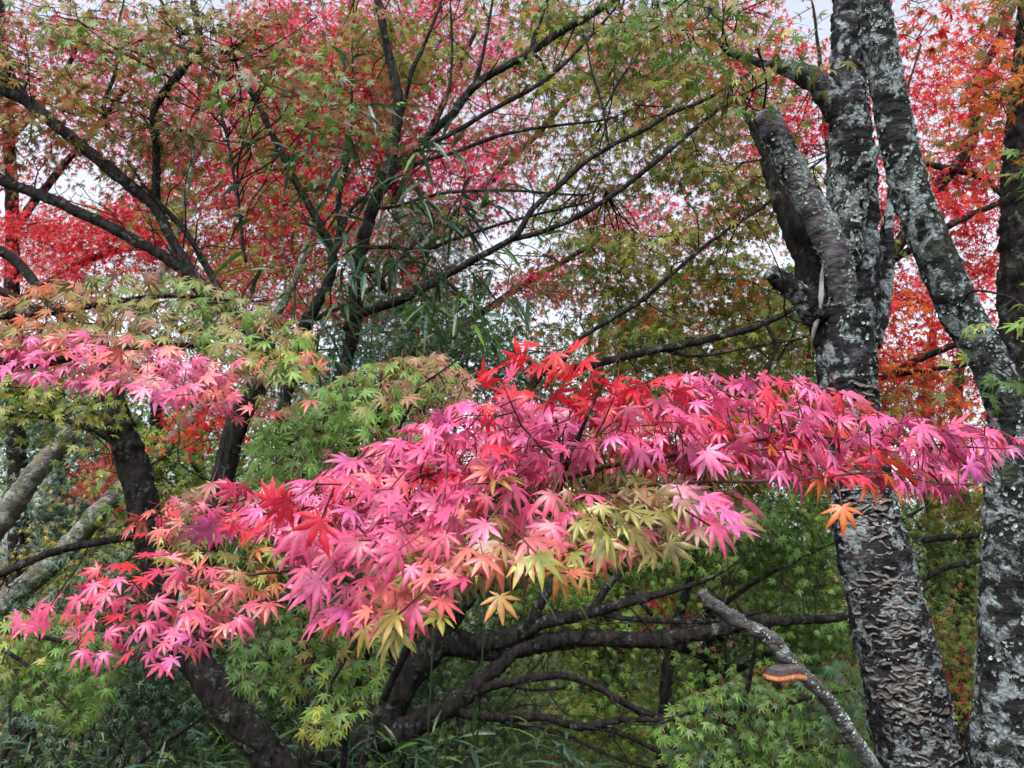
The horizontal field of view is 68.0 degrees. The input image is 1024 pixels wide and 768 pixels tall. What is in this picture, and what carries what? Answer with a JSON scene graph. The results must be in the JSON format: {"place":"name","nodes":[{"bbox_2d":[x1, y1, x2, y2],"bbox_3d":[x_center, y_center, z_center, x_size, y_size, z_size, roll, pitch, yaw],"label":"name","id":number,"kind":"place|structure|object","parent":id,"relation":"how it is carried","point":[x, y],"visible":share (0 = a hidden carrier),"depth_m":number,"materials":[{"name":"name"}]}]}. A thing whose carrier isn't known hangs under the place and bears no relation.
{"place":"outdoors","nodes":[
{"label":"outdoors","id":0,"kind":"place"},
{"bbox_2d":[0,565,978,767],"bbox_3d":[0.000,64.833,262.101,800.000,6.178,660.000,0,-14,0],"label":"ground","id":1,"kind":"structure","parent":0,"point":[527,662],"depth_m":15.28,"materials":[{"name":"green plant"}]},
{"bbox_2d":[0,602,130,742],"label":"green sapling","id":2,"kind":"object","parent":1,"relation":"on","point":[66,716],"visible":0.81,"depth_m":2.72,"materials":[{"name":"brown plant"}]},
{"bbox_2d":[0,384,165,767],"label":"evergreen shrub","id":3,"kind":"object","parent":1,"relation":"on","point":[41,501],"visible":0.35,"depth_m":7.39,"materials":[{"name":"green plant"}]},
{"bbox_2d":[1,487,184,767],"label":"yellow shrub","id":4,"kind":"object","parent":1,"relation":"on","point":[26,739],"visible":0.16,"depth_m":6.45,"materials":[{"name":"green plant"}]},
{"bbox_2d":[0,513,233,767],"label":"evergreen shrub","id":5,"kind":"object","parent":1,"relation":"on","point":[15,733],"visible":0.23,"depth_m":4.50,"materials":[{"name":"green plant"}]},
{"bbox_2d":[56,434,179,767],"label":"red shrub","id":6,"kind":"object","parent":1,"relation":"on","point":[103,490],"visible":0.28,"depth_m":6.90,"materials":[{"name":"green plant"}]},
{"bbox_2d":[0,92,259,540],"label":"grey tree","id":7,"kind":"object","parent":1,"relation":"on","point":[18,496],"visible":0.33,"depth_m":6.55,"materials":[{"name":"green plant"}]},
{"bbox_2d":[0,0,311,767],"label":"red maple","id":8,"kind":"object","parent":1,"relation":"on","point":[15,217],"visible":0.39,"depth_m":7.38,"materials":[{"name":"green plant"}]},
{"bbox_2d":[0,329,316,767],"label":"green tree","id":9,"kind":"object","parent":1,"relation":"on","point":[156,423],"visible":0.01,"depth_m":9.39,"materials":[{"name":"green plant"}]},
{"bbox_2d":[0,245,352,436],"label":"maple","id":10,"kind":"object","parent":1,"relation":"on","point":[55,335],"visible":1,"depth_m":2.04,"materials":[{"name":"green plant"}]},
{"bbox_2d":[0,315,361,758],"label":"green tree","id":11,"kind":"object","parent":1,"relation":"on","point":[271,394],"visible":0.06,"depth_m":10.14,"materials":[{"name":"green plant"}]},
{"bbox_2d":[0,0,405,767],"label":"forked maple","id":12,"kind":"object","parent":1,"relation":"on","point":[250,732],"visible":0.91,"depth_m":3.53,"materials":[{"name":"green plant"}]},
{"bbox_2d":[0,173,407,617],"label":"grey tree","id":13,"kind":"object","parent":1,"relation":"on","point":[79,531],"visible":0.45,"depth_m":5.75,"materials":[{"name":"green plant"}]},
{"bbox_2d":[43,585,374,767],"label":"evergreen shrub","id":14,"kind":"object","parent":1,"relation":"on","point":[165,703],"visible":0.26,"depth_m":4.86,"materials":[{"name":"green plant"}]},
{"bbox_2d":[0,0,511,749],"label":"green tree","id":15,"kind":"object","parent":1,"relation":"on","point":[232,200],"visible":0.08,"depth_m":11.30,"materials":[{"name":"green plant"}]},
{"bbox_2d":[66,255,564,767],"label":"green maple","id":16,"kind":"object","parent":1,"relation":"on","point":[468,335],"visible":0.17,"depth_m":5.80,"materials":[{"name":"green plant"}]},
{"bbox_2d":[222,346,480,767],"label":"green sapling","id":17,"kind":"object","parent":1,"relation":"on","point":[350,435],"visible":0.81,"depth_m":2.42,"materials":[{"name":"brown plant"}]},
{"bbox_2d":[163,26,590,760],"bbox_3d":[-0.536,0.570,3.269,1.793,4.062,1.366,0,-14,0],"label":"bamboo","id":18,"kind":"object","parent":1,"relation":"on","point":[391,264],"visible":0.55,"depth_m":3.35,"materials":[{"name":"green plant"}]},
{"bbox_2d":[274,184,501,767],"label":"evergreen shrub","id":19,"kind":"object","parent":1,"relation":"on","point":[460,250],"visible":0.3,"depth_m":6.88,"materials":[{"name":"green plant"}]},
{"bbox_2d":[259,484,568,767],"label":"evergreen shrub","id":20,"kind":"object","parent":1,"relation":"on","point":[415,704],"visible":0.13,"depth_m":5.18,"materials":[{"name":"green plant"}]},
{"bbox_2d":[234,266,598,767],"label":"green tree","id":21,"kind":"object","parent":1,"relation":"on","point":[513,625],"visible":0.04,"depth_m":9.44,"materials":[{"name":"green plant"}]},
{"bbox_2d":[124,0,733,766],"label":"red maple","id":22,"kind":"object","parent":1,"relation":"on","point":[486,160],"visible":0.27,"depth_m":7.91,"materials":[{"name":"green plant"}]},
{"bbox_2d":[0,704,967,767],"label":"bamboo grass","id":23,"kind":"structure","parent":1,"relation":"on","point":[443,761],"depth_m":3.39,"materials":[{"name":"green plant"}]},
{"bbox_2d":[0,656,974,767],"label":"undergrowth","id":24,"kind":"object","parent":1,"relation":"on","point":[594,761],"visible":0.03,"depth_m":9.77,"materials":[{"name":"green plant"}]},
{"bbox_2d":[0,541,978,684],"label":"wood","id":25,"kind":"object","parent":1,"relation":"on","point":[470,613],"visible":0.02,"depth_m":20.45,"materials":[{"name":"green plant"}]},
{"bbox_2d":[7,294,1023,767],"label":"pink maple","id":26,"kind":"object","parent":1,"relation":"on","point":[389,610],"visible":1,"depth_m":1.28,"materials":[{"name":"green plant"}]},
{"bbox_2d":[78,0,974,767],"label":"spreading maple","id":27,"kind":"object","parent":1,"relation":"on","point":[504,650],"visible":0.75,"depth_m":4.11,"materials":[{"name":"green plant"}]},
{"bbox_2d":[454,252,782,765],"bbox_3d":[1.510,1.556,10.330,5.045,7.181,4.330,0,-14,0],"label":"green tree","id":28,"kind":"object","parent":1,"relation":"on","point":[616,626],"visible":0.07,"depth_m":9.92,"materials":[{"name":"green plant"}]},
{"bbox_2d":[366,484,914,767],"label":"green maple","id":29,"kind":"object","parent":1,"relation":"on","point":[670,654],"visible":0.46,"depth_m":4.69,"materials":[{"name":"green plant"}]},
{"bbox_2d":[576,571,749,767],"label":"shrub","id":30,"kind":"object","parent":1,"relation":"on","point":[651,605],"visible":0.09,"depth_m":9.23,"materials":[{"name":"green plant"}]},
{"bbox_2d":[433,0,893,745],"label":"green tree","id":31,"kind":"object","parent":1,"relation":"on","point":[751,244],"visible":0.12,"depth_m":11.63,"materials":[{"name":"green plant"}]},
{"bbox_2d":[418,343,978,767],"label":"green maple","id":32,"kind":"object","parent":1,"relation":"on","point":[826,648],"visible":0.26,"depth_m":5.73,"materials":[{"name":"green plant"}]},
{"bbox_2d":[554,585,864,767],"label":"evergreen shrub","id":33,"kind":"object","parent":1,"relation":"on","point":[701,669],"visible":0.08,"depth_m":7.11,"materials":[{"name":"green plant"}]},
{"bbox_2d":[635,621,875,767],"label":"green sapling","id":34,"kind":"object","parent":1,"relation":"on","point":[777,748],"visible":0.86,"depth_m":3.19,"materials":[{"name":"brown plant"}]},
{"bbox_2d":[575,0,1000,767],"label":"cherry tree","id":35,"kind":"object","parent":1,"relation":"on","point":[835,290],"visible":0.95,"depth_m":2.52,"materials":[{"name":"grey plant"}]},
{"bbox_2d":[696,588,882,767],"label":"dead branch","id":36,"kind":"object","parent":35,"relation":"attached to","point":[773,642],"visible":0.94,"depth_m":2.26,"materials":[{"name":"grey wood"}]},
{"bbox_2d":[762,663,806,682],"bbox_3d":[0.780,0.849,2.238,0.110,0.050,0.124,8,-16,-28],"label":"bracket fungus","id":37,"kind":"object","parent":36,"relation":"attached to","point":[779,672],"visible":0.94,"depth_m":2.21},
{"bbox_2d":[614,269,979,766],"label":"green tree","id":38,"kind":"object","parent":1,"relation":"on","point":[820,566],"visible":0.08,"depth_m":8.95,"materials":[{"name":"green plant"}]},
{"bbox_2d":[628,0,1016,583],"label":"red maple","id":39,"kind":"object","parent":1,"relation":"on","point":[891,372],"visible":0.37,"depth_m":6.22,"materials":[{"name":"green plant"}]},
{"bbox_2d":[823,335,986,761],"bbox_3d":[5.586,2.160,9.759,3.416,5.651,4.655,-11,-18,37],"label":"green tree","id":40,"kind":"object","parent":1,"relation":"on","point":[967,544],"visible":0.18,"depth_m":9.69,"materials":[{"name":"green plant"}]},
{"bbox_2d":[829,0,1012,647],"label":"green tree","id":41,"kind":"object","parent":1,"relation":"on","point":[917,270],"visible":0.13,"depth_m":10.72,"materials":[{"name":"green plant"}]},
{"bbox_2d":[856,0,1023,767],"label":"lichened tree","id":42,"kind":"object","parent":1,"relation":"on","point":[994,737],"visible":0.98,"depth_m":2.26,"materials":[{"name":"grey plant"}]},
{"bbox_2d":[934,628,977,728],"bbox_3d":[4.346,2.934,6.547,1.992,1.757,1.353,-7,-16,28],"label":"red shrub","id":43,"kind":"object","parent":1,"relation":"on","point":[959,684],"visible":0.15,"depth_m":6.68,"materials":[{"name":"green plant"}]},
{"bbox_2d":[921,0,1023,383],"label":"edge tree","id":44,"kind":"object","parent":1,"relation":"on","point":[1010,251],"visible":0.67,"depth_m":3.54,"materials":[{"name":"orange plant"}]},
{"bbox_2d":[0,0,1016,564],"label":"sky","id":45,"kind":"structure","parent":0,"point":[793,6],"materials":[{"name":"white"}]}
]}

